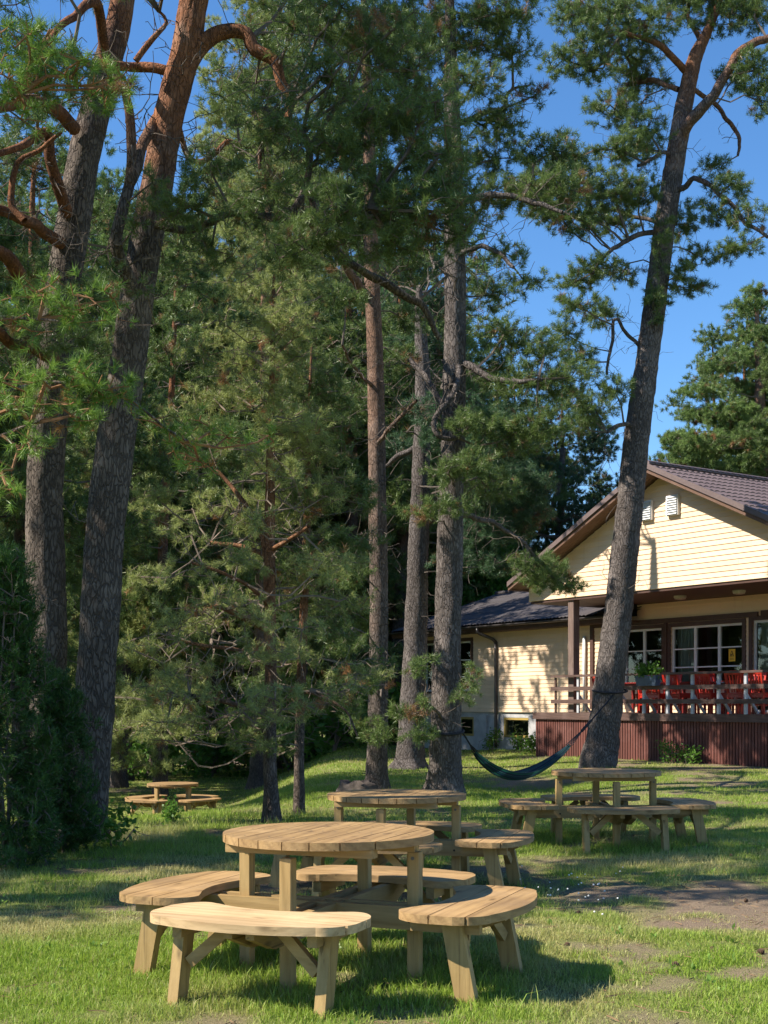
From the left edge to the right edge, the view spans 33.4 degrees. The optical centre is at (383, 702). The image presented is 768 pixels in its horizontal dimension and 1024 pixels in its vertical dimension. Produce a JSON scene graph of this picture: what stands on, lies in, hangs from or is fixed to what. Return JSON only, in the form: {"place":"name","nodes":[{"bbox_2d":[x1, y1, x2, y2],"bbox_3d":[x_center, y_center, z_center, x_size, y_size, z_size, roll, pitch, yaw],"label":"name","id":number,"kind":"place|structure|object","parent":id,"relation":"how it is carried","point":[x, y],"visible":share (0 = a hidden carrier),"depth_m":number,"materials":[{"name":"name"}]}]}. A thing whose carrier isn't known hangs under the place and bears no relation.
{"place":"outdoors","nodes":[
{"label":"outdoors","id":0,"kind":"place"},
{"bbox_2d":[0,744,767,1023],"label":"grass","id":1,"kind":"structure","parent":0,"point":[221,967],"depth_m":7.73,"materials":[{"name":"green plant"}]},
{"bbox_2d":[0,706,767,1023],"bbox_3d":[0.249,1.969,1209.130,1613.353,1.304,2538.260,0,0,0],"label":"ground","id":2,"kind":"structure","parent":0,"point":[720,905],"depth_m":10.06,"materials":[{"name":"soil"}]},
{"bbox_2d":[0,165,51,326],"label":"forest pine","id":3,"kind":"object","parent":2,"relation":"on","point":[39,215],"visible":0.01,"depth_m":45.96,"materials":[{"name":"green plant"}]},
{"bbox_2d":[0,537,71,871],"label":"juniper bush","id":4,"kind":"object","parent":2,"relation":"on","point":[19,618],"visible":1,"depth_m":11.54,"materials":[{"name":"green plant"}]},
{"bbox_2d":[0,175,124,723],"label":"forest pine","id":5,"kind":"object","parent":2,"relation":"on","point":[20,474],"visible":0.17,"depth_m":22.04,"materials":[{"name":"green plant"}]},
{"bbox_2d":[0,0,134,773],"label":"pine tree","id":6,"kind":"object","parent":2,"relation":"on","point":[44,519],"visible":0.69,"depth_m":15.00,"materials":[{"name":"plant"}]},
{"bbox_2d":[26,666,110,855],"bbox_3d":[-3.077,0.640,12.409,0.854,2.079,0.850,0,0,-31],"label":"juniper bush","id":7,"kind":"object","parent":2,"relation":"on","point":[71,803],"visible":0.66,"depth_m":12.32,"materials":[{"name":"green plant"}]},
{"bbox_2d":[0,128,139,306],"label":"forest pine","id":8,"kind":"object","parent":2,"relation":"on","point":[110,152],"visible":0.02,"depth_m":53.47,"materials":[{"name":"green plant"}]},
{"bbox_2d":[0,174,139,597],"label":"forest pine","id":9,"kind":"object","parent":2,"relation":"on","point":[26,244],"visible":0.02,"depth_m":36.08,"materials":[{"name":"green plant"}]},
{"bbox_2d":[0,453,139,770],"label":"forest pine","id":10,"kind":"object","parent":2,"relation":"on","point":[122,744],"visible":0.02,"depth_m":35.61,"materials":[{"name":"green plant"}]},
{"bbox_2d":[9,211,161,644],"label":"forest pine","id":11,"kind":"object","parent":2,"relation":"on","point":[94,228],"depth_m":44.18,"materials":[{"name":"green plant"}]},
{"bbox_2d":[0,177,178,607],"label":"forest pine","id":12,"kind":"object","parent":2,"relation":"on","point":[17,199],"visible":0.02,"depth_m":40.18,"materials":[{"name":"green plant"}]},
{"bbox_2d":[0,190,187,567],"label":"forest pine","id":13,"kind":"object","parent":2,"relation":"on","point":[96,240],"visible":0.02,"depth_m":37.16,"materials":[{"name":"green plant"}]},
{"bbox_2d":[2,420,212,779],"bbox_3d":[-7.285,-2.261,32.876,6.055,10.325,5.504,0,0,32],"label":"forest pine","id":14,"kind":"object","parent":2,"relation":"on","point":[166,764],"visible":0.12,"depth_m":33.09,"materials":[{"name":"green plant"}]},
{"bbox_2d":[0,73,222,815],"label":"forest pine","id":15,"kind":"object","parent":2,"relation":"on","point":[163,466],"visible":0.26,"depth_m":23.34,"materials":[{"name":"green plant"}]},
{"bbox_2d":[91,797,148,848],"bbox_3d":[-2.755,1.350,12.926,0.718,0.772,0.650,0,0,-22],"label":"leafy plant","id":16,"kind":"object","parent":2,"relation":"on","point":[113,825],"visible":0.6,"depth_m":12.91,"materials":[{"name":"green plant"}]},
{"bbox_2d":[0,202,252,787],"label":"forest pine","id":17,"kind":"object","parent":2,"relation":"on","point":[119,779],"visible":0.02,"depth_m":38.63,"materials":[{"name":"green plant"}]},
{"bbox_2d":[0,0,281,516],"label":"pine tree","id":18,"kind":"object","parent":2,"relation":"on","point":[83,381],"visible":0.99,"depth_m":8.63,"materials":[{"name":"green plant"}]},
{"bbox_2d":[36,176,255,780],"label":"forest pine","id":19,"kind":"object","parent":2,"relation":"on","point":[196,367],"visible":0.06,"depth_m":42.60,"materials":[{"name":"green plant"}]},
{"bbox_2d":[126,737,173,778],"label":"leafy shrub","id":20,"kind":"object","parent":2,"relation":"on","point":[138,772],"visible":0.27,"depth_m":42.85,"materials":[{"name":"green plant"}]},
{"bbox_2d":[90,185,243,679],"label":"forest pine","id":21,"kind":"object","parent":2,"relation":"on","point":[133,670],"visible":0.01,"depth_m":49.79,"materials":[{"name":"green plant"}]},
{"bbox_2d":[150,795,191,826],"bbox_3d":[-2.604,1.329,14.989,0.705,0.510,0.317,0,0,-9],"label":"sapling","id":22,"kind":"object","parent":2,"relation":"on","point":[170,813],"visible":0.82,"depth_m":14.98,"materials":[{"name":"green plant"}]},
{"bbox_2d":[125,782,220,816],"bbox_3d":[-4.770,2.231,28.900,2.119,0.831,2.119,0,0,-12],"label":"picnic table","id":23,"kind":"object","parent":2,"relation":"on","point":[187,801],"visible":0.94,"depth_m":28.47,"materials":[{"name":"brown wood"}]},
{"bbox_2d":[64,194,283,798],"bbox_3d":[-6.153,-5.350,33.788,7.267,16.544,7.744,0,0,-4],"label":"forest pine","id":24,"kind":"object","parent":2,"relation":"on","point":[182,589],"visible":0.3,"depth_m":33.49,"materials":[{"name":"green plant"}]},
{"bbox_2d":[69,244,284,778],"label":"forest pine","id":25,"kind":"object","parent":2,"relation":"on","point":[158,330],"visible":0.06,"depth_m":43.82,"materials":[{"name":"green plant"}]},
{"bbox_2d":[132,730,238,774],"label":"leafy shrub","id":26,"kind":"object","parent":2,"relation":"on","point":[179,766],"visible":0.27,"depth_m":45.72,"materials":[{"name":"green plant"}]},
{"bbox_2d":[137,658,234,747],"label":"forest pine","id":27,"kind":"object","parent":2,"relation":"on","point":[142,666],"depth_m":56.85,"materials":[{"name":"green plant"}]},
{"bbox_2d":[136,664,236,735],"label":"forest pine","id":28,"kind":"object","parent":2,"relation":"on","point":[204,684],"depth_m":57.20,"materials":[{"name":"green plant"}]},
{"bbox_2d":[137,727,240,777],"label":"leafy shrub","id":29,"kind":"object","parent":2,"relation":"on","point":[201,759],"visible":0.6,"depth_m":43.80,"materials":[{"name":"green plant"}]},
{"bbox_2d":[133,696,247,770],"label":"leafy shrub","id":30,"kind":"object","parent":2,"relation":"on","point":[178,754],"visible":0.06,"depth_m":47.42,"materials":[{"name":"green plant"}]},
{"bbox_2d":[171,622,278,731],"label":"forest pine","id":31,"kind":"object","parent":2,"relation":"on","point":[223,637],"visible":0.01,"depth_m":58.22,"materials":[{"name":"green plant"}]},
{"bbox_2d":[73,249,397,823],"bbox_3d":[-1.859,-1.959,15.524,4.224,7.382,3.522,0,0,44],"label":"pine tree","id":32,"kind":"object","parent":2,"relation":"on","point":[265,655],"visible":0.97,"depth_m":15.29,"materials":[{"name":"green plant"}]},
{"bbox_2d":[131,275,340,773],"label":"forest pine","id":33,"kind":"object","parent":2,"relation":"on","point":[221,705],"visible":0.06,"depth_m":46.24,"materials":[{"name":"green plant"}]},
{"bbox_2d":[154,165,319,765],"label":"forest pine","id":34,"kind":"object","parent":2,"relation":"on","point":[196,699],"depth_m":51.66,"materials":[{"name":"green plant"}]},
{"bbox_2d":[0,0,496,844],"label":"pine tree","id":35,"kind":"object","parent":2,"relation":"on","point":[158,206],"visible":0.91,"depth_m":12.61,"materials":[{"name":"green plant"}]},
{"bbox_2d":[186,714,310,776],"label":"leafy shrub","id":36,"kind":"object","parent":2,"relation":"on","point":[245,756],"visible":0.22,"depth_m":43.86,"materials":[{"name":"green plant"}]},
{"bbox_2d":[162,0,379,789],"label":"pine tree","id":37,"kind":"object","parent":2,"relation":"on","point":[255,779],"visible":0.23,"depth_m":37.70,"materials":[{"name":"green plant"}]},
{"bbox_2d":[222,623,322,683],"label":"forest pine","id":38,"kind":"object","parent":2,"relation":"on","point":[233,672],"visible":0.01,"depth_m":58.42,"materials":[{"name":"green plant"}]},
{"bbox_2d":[185,174,360,764],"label":"forest pine","id":39,"kind":"object","parent":2,"relation":"on","point":[239,667],"depth_m":53.74,"materials":[{"name":"green plant"}]},
{"bbox_2d":[224,695,322,768],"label":"leafy shrub","id":40,"kind":"object","parent":2,"relation":"on","point":[279,763],"visible":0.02,"depth_m":49.68,"materials":[{"name":"green plant"}]},
{"bbox_2d":[150,112,407,541],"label":"forest pine","id":41,"kind":"object","parent":2,"relation":"on","point":[349,372],"visible":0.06,"depth_m":46.33,"materials":[{"name":"green plant"}]},
{"bbox_2d":[192,673,394,753],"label":"leafy shrub","id":42,"kind":"object","parent":2,"relation":"on","point":[232,699],"visible":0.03,"depth_m":47.28,"materials":[{"name":"green plant"}]},
{"bbox_2d":[214,709,388,771],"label":"leafy shrub","id":43,"kind":"object","parent":2,"relation":"on","point":[290,764],"visible":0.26,"depth_m":42.90,"materials":[{"name":"green plant"}]},
{"bbox_2d":[218,680,390,758],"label":"leafy shrub","id":44,"kind":"object","parent":2,"relation":"on","point":[323,728],"visible":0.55,"depth_m":40.56,"materials":[{"name":"green plant"}]},
{"bbox_2d":[221,346,400,814],"bbox_3d":[-0.951,-1.419,16.587,2.430,6.426,2.494,0,0,0],"label":"pine tree","id":45,"kind":"object","parent":2,"relation":"on","point":[303,612],"visible":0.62,"depth_m":16.55,"materials":[{"name":"green plant"}]},
{"bbox_2d":[176,132,469,767],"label":"forest pine","id":46,"kind":"object","parent":2,"relation":"on","point":[356,349],"visible":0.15,"depth_m":43.83,"materials":[{"name":"green plant"}]},
{"bbox_2d":[119,822,536,1018],"bbox_3d":[-0.300,1.115,6.960,2.119,0.831,2.119,0,0,-23],"label":"picnic table","id":47,"kind":"object","parent":2,"relation":"on","point":[221,907],"visible":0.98,"depth_m":6.68,"materials":[{"name":"brown wood"}]},
{"bbox_2d":[278,674,400,745],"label":"leafy shrub","id":48,"kind":"object","parent":2,"relation":"on","point":[394,697],"visible":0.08,"depth_m":43.92,"materials":[{"name":"green plant"}]},
{"bbox_2d":[276,438,404,737],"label":"forest pine","id":49,"kind":"object","parent":2,"relation":"on","point":[397,649],"visible":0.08,"depth_m":48.97,"materials":[{"name":"green plant"}]},
{"bbox_2d":[204,68,502,743],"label":"forest pine","id":50,"kind":"object","parent":2,"relation":"on","point":[470,262],"visible":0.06,"depth_m":47.73,"materials":[{"name":"green plant"}]},
{"bbox_2d":[277,427,436,698],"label":"forest pine","id":51,"kind":"object","parent":2,"relation":"on","point":[432,551],"visible":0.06,"depth_m":50.93,"materials":[{"name":"green plant"}]},
{"bbox_2d":[336,779,378,790],"bbox_3d":[-0.373,1.431,20.569,0.872,0.387,0.534,0,0,36],"label":"rock","id":52,"kind":"object","parent":2,"relation":"on","point":[344,785],"visible":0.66,"depth_m":20.49,"materials":[{"name":"grey stone"}]},
{"bbox_2d":[247,0,468,788],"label":"pine tree","id":53,"kind":"object","parent":2,"relation":"on","point":[378,730],"visible":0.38,"depth_m":20.88,"materials":[{"name":"green plant"}]},
{"bbox_2d":[355,678,401,742],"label":"leafy shrub","id":54,"kind":"object","parent":2,"relation":"on","point":[391,695],"visible":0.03,"depth_m":46.47,"materials":[{"name":"green plant"}]},
{"bbox_2d":[0,840,767,1023],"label":"weeds","id":55,"kind":"object","parent":2,"relation":"on","point":[693,966],"visible":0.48,"depth_m":7.84,"materials":[{"name":"green plant"}]},
{"bbox_2d":[277,237,492,735],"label":"forest pine","id":56,"kind":"object","parent":2,"relation":"on","point":[361,416],"depth_m":55.52,"materials":[{"name":"green plant"}]},
{"bbox_2d":[330,679,461,743],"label":"leafy shrub","id":57,"kind":"object","parent":2,"relation":"on","point":[392,689],"visible":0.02,"depth_m":43.93,"materials":[{"name":"green plant"}]},
{"bbox_2d":[268,789,533,896],"bbox_3d":[0.105,1.163,10.550,2.119,0.831,2.119,0,0,-30],"label":"picnic table","id":58,"kind":"object","parent":2,"relation":"on","point":[460,847],"visible":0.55,"depth_m":10.33,"materials":[{"name":"brown wood"}]},
{"bbox_2d":[294,174,526,737],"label":"forest pine","id":59,"kind":"object","parent":2,"relation":"on","point":[401,539],"visible":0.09,"depth_m":49.64,"materials":[{"name":"green plant"}]},
{"bbox_2d":[364,453,482,645],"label":"forest pine","id":60,"kind":"object","parent":2,"relation":"on","point":[393,543],"depth_m":55.94,"materials":[{"name":"green plant"}]},
{"bbox_2d":[343,300,576,614],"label":"forest pine","id":61,"kind":"object","parent":2,"relation":"on","point":[565,494],"visible":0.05,"depth_m":50.78,"materials":[{"name":"green plant"}]},
{"bbox_2d":[378,205,558,769],"bbox_3d":[1.742,-5.093,28.520,3.881,13.656,6.612,0,0,-18],"label":"pine tree","id":62,"kind":"object","parent":2,"relation":"on","point":[409,754],"visible":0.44,"depth_m":28.26,"materials":[{"name":"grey plant"}]},
{"bbox_2d":[428,541,520,617],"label":"broadleaf tree","id":63,"kind":"object","parent":2,"relation":"on","point":[500,584],"visible":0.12,"depth_m":49.81,"materials":[{"name":"green plant"}]},
{"bbox_2d":[429,397,533,566],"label":"forest pine","id":64,"kind":"object","parent":2,"relation":"on","point":[491,530],"depth_m":54.91,"materials":[{"name":"green plant"}]},
{"bbox_2d":[478,725,502,749],"bbox_3d":[3.187,1.208,38.151,0.812,1.160,0.798,0,0,0],"label":"leafy plant","id":65,"kind":"object","parent":2,"relation":"on","point":[490,741],"visible":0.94,"depth_m":38.11,"materials":[{"name":"green plant"}]},
{"bbox_2d":[383,0,604,795],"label":"pine tree","id":66,"kind":"object","parent":2,"relation":"on","point":[458,423],"visible":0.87,"depth_m":20.14,"materials":[{"name":"green plant"}]},
{"bbox_2d":[428,689,627,779],"bbox_3d":[2.837,0.524,23.211,0.729,1.683,7.315,0,0,32],"label":"hammock","id":67,"kind":"object","parent":66,"relation":"hanging from","point":[524,773],"visible":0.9,"depth_m":22.75,"materials":[{"name":"fabric"}]},
{"bbox_2d":[508,729,527,751],"bbox_3d":[3.837,1.298,36.459,0.682,1.108,0.815,0,0,0],"label":"leafy plant","id":68,"kind":"object","parent":2,"relation":"on","point":[518,740],"visible":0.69,"depth_m":36.39,"materials":[{"name":"green plant"}]},
{"bbox_2d":[518,732,535,754],"bbox_3d":[3.981,1.204,34.662,0.693,0.851,0.733,0,0,0],"label":"leafy plant","id":69,"kind":"object","parent":2,"relation":"on","point":[531,745],"visible":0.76,"depth_m":34.59,"materials":[{"name":"green plant"}]},
{"bbox_2d":[488,364,584,549],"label":"forest pine","id":70,"kind":"object","parent":2,"relation":"on","point":[514,392],"visible":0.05,"depth_m":60.17,"materials":[{"name":"green plant"}]},
{"bbox_2d":[476,369,620,557],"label":"pine tree","id":71,"kind":"object","parent":2,"relation":"on","point":[597,446],"visible":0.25,"depth_m":54.62,"materials":[{"name":"green plant"}]},
{"bbox_2d":[519,421,599,556],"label":"forest pine","id":72,"kind":"object","parent":2,"relation":"on","point":[555,454],"visible":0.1,"depth_m":55.39,"materials":[{"name":"green plant"}]},
{"bbox_2d":[388,460,767,766],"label":"house","id":73,"kind":"structure","parent":2,"relation":"on","point":[702,604],"depth_m":31.19,"materials":[{"name":"white paint"}]},
{"bbox_2d":[426,637,472,692],"bbox_3d":[2.105,-1.135,40.570,0.315,1.750,2.680,0,0,-34],"label":"window","id":74,"kind":"structure","parent":73,"relation":"in","point":[463,640],"depth_m":39.88,"materials":[{"name":"white paint"}]},
{"bbox_2d":[461,717,473,735],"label":"basement window","id":75,"kind":"structure","parent":73,"relation":"in","point":[469,721],"depth_m":40.33,"materials":[{"name":"glass"}]},
{"bbox_2d":[504,717,527,737],"bbox_3d":[4.112,0.735,37.859,0.460,0.790,1.420,0,0,-34],"label":"basement window","id":76,"kind":"structure","parent":73,"relation":"in","point":[520,725],"depth_m":38.21,"materials":[{"name":"glass"}]},
{"bbox_2d":[624,682,661,712],"bbox_3d":[6.279,-0.124,31.747,0.720,0.748,1.000,0,0,-34],"label":"deck table","id":77,"kind":"object","parent":73,"relation":"on","point":[633,691],"visible":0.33,"depth_m":31.55,"materials":[{"name":"red paint"}]},
{"bbox_2d":[625,624,663,684],"bbox_3d":[6.596,-1.220,33.669,0.145,1.600,2.250,0,0,-34],"label":"window","id":78,"kind":"structure","parent":73,"relation":"in","point":[654,627],"depth_m":33.36,"materials":[{"name":"white paint"}]},
{"bbox_2d":[632,660,664,685],"bbox_3d":[6.093,-0.686,29.525,0.506,0.591,0.890,0,0,-34],"label":"flower box","id":79,"kind":"object","parent":73,"relation":"attached to","point":[646,676],"visible":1,"depth_m":29.46,"materials":[{"name":"blue plastic"}]},
{"bbox_2d":[637,675,663,712],"bbox_3d":[6.475,-0.230,31.114,0.485,0.960,0.552,0,0,-18],"label":"deck chair","id":80,"kind":"object","parent":73,"relation":"on","point":[640,697],"visible":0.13,"depth_m":31.14,"materials":[{"name":"red paint"}]},
{"bbox_2d":[646,690,665,712],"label":"deck chair","id":81,"kind":"object","parent":73,"relation":"on","point":[654,694],"visible":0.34,"depth_m":30.19,"materials":[{"name":"red paint"}]},
{"bbox_2d":[663,674,681,712],"bbox_3d":[7.085,-0.230,31.879,0.485,0.960,0.552,0,0,39],"label":"deck chair","id":82,"kind":"object","parent":73,"relation":"on","point":[680,677],"visible":0.12,"depth_m":31.92,"materials":[{"name":"red paint"}]},
{"bbox_2d":[662,675,684,712],"bbox_3d":[6.872,-0.230,30.265,0.552,0.960,0.485,0,0,20],"label":"deck chair","id":83,"kind":"object","parent":73,"relation":"on","point":[664,679],"visible":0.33,"depth_m":30.12,"materials":[{"name":"red paint"}]},
{"bbox_2d":[670,674,696,713],"bbox_3d":[6.905,-0.230,29.750,0.552,0.960,0.485,0,0,-20],"label":"deck chair","id":84,"kind":"object","parent":73,"relation":"on","point":[678,694],"visible":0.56,"depth_m":29.58,"materials":[{"name":"red paint"}]},
{"bbox_2d":[665,681,714,712],"bbox_3d":[7.207,-0.124,30.262,0.720,0.748,1.000,0,0,-34],"label":"deck table","id":85,"kind":"object","parent":73,"relation":"on","point":[685,683],"visible":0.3,"depth_m":29.99,"materials":[{"name":"red paint"}]},
{"bbox_2d":[667,618,745,683],"bbox_3d":[8.042,-1.200,31.644,0.315,1.640,2.520,0,0,-34],"label":"window","id":86,"kind":"structure","parent":73,"relation":"in","point":[688,648],"depth_m":32.27,"materials":[{"name":"white paint"}]},
{"bbox_2d":[695,671,724,713],"bbox_3d":[7.373,-0.230,28.973,0.552,0.960,0.485,0,0,-28],"label":"deck chair","id":87,"kind":"object","parent":73,"relation":"on","point":[710,695],"visible":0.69,"depth_m":28.86,"materials":[{"name":"red paint"}]},
{"bbox_2d":[702,674,730,712],"bbox_3d":[7.734,-0.230,29.828,0.485,0.960,0.552,0,0,-35],"label":"deck chair","id":88,"kind":"object","parent":73,"relation":"on","point":[713,677],"visible":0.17,"depth_m":30.06,"materials":[{"name":"red paint"}]},
{"bbox_2d":[721,673,751,713],"bbox_3d":[7.899,-0.230,28.686,0.485,0.960,0.552,0,0,-38],"label":"deck chair","id":89,"kind":"object","parent":73,"relation":"on","point":[724,695],"visible":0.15,"depth_m":28.61,"materials":[{"name":"red paint"}]},
{"bbox_2d":[724,670,753,713],"bbox_3d":[7.864,-0.230,28.234,0.552,0.960,0.485,0,0,-37],"label":"deck chair","id":90,"kind":"object","parent":73,"relation":"on","point":[735,695],"visible":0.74,"depth_m":28.14,"materials":[{"name":"red paint"}]},
{"bbox_2d":[721,680,767,713],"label":"deck table","id":91,"kind":"object","parent":73,"relation":"on","point":[765,682],"visible":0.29,"depth_m":28.34,"materials":[{"name":"red paint"}]},
{"bbox_2d":[738,672,767,713],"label":"deck chair","id":92,"kind":"object","parent":73,"relation":"on","point":[765,675],"visible":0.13,"depth_m":29.25,"materials":[{"name":"red paint"}]},
{"bbox_2d":[748,615,767,712],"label":"glass door","id":93,"kind":"structure","parent":73,"relation":"in","point":[763,619],"depth_m":30.37,"materials":[{"name":"white paint"}]},
{"bbox_2d":[748,672,767,713],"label":"deck chair","id":94,"kind":"object","parent":73,"relation":"on","point":[763,694],"visible":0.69,"depth_m":27.65,"materials":[{"name":"red paint"}]},
{"bbox_2d":[583,469,612,503],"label":"forest pine","id":95,"kind":"object","parent":2,"relation":"on","point":[602,482],"visible":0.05,"depth_m":63.79,"materials":[{"name":"green plant"}]},
{"bbox_2d":[499,768,715,852],"bbox_3d":[2.340,1.132,13.500,2.119,0.831,2.119,0,0,42],"label":"picnic table","id":96,"kind":"object","parent":2,"relation":"on","point":[620,813],"visible":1,"depth_m":13.12,"materials":[{"name":"brown wood"}]},
{"bbox_2d":[514,0,767,767],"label":"pine tree","id":97,"kind":"object","parent":2,"relation":"on","point":[601,745],"visible":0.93,"depth_m":25.68,"materials":[{"name":"green plant"}]},
{"bbox_2d":[654,738,685,762],"bbox_3d":[6.399,1.127,28.590,0.749,0.665,0.662,0,0,0],"label":"leafy plant","id":98,"kind":"object","parent":2,"relation":"on","point":[666,750],"visible":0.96,"depth_m":28.55,"materials":[{"name":"green plant"}]},
{"bbox_2d":[668,743,703,763],"bbox_3d":[6.686,1.168,28.276,0.610,0.589,0.986,0,0,-37],"label":"leafy plant","id":99,"kind":"object","parent":2,"relation":"on","point":[692,754],"visible":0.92,"depth_m":28.21,"materials":[{"name":"green plant"}]},
{"bbox_2d":[654,322,750,456],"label":"forest pine","id":100,"kind":"object","parent":2,"relation":"on","point":[695,377],"visible":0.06,"depth_m":57.36,"materials":[{"name":"green plant"}]},
{"bbox_2d":[648,279,767,476],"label":"pine tree","id":101,"kind":"object","parent":2,"relation":"on","point":[687,449],"visible":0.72,"depth_m":43.53,"materials":[{"name":"green plant"}]},
{"bbox_2d":[690,295,767,472],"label":"forest pine","id":102,"kind":"object","parent":2,"relation":"on","point":[729,336],"visible":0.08,"depth_m":47.38,"materials":[{"name":"green plant"}]},
{"bbox_2d":[725,338,767,475],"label":"forest pine","id":103,"kind":"object","parent":2,"relation":"on","point":[753,434],"visible":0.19,"depth_m":41.98,"materials":[{"name":"green plant"}]},
{"bbox_2d":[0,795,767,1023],"bbox_3d":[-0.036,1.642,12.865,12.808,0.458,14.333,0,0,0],"label":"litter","id":104,"kind":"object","parent":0,"point":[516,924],"visible":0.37,"depth_m":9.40,"materials":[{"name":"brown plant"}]},
{"bbox_2d":[0,0,767,546],"label":"sky","id":105,"kind":"structure","parent":0,"point":[561,108],"materials":[{"name":"blue"}]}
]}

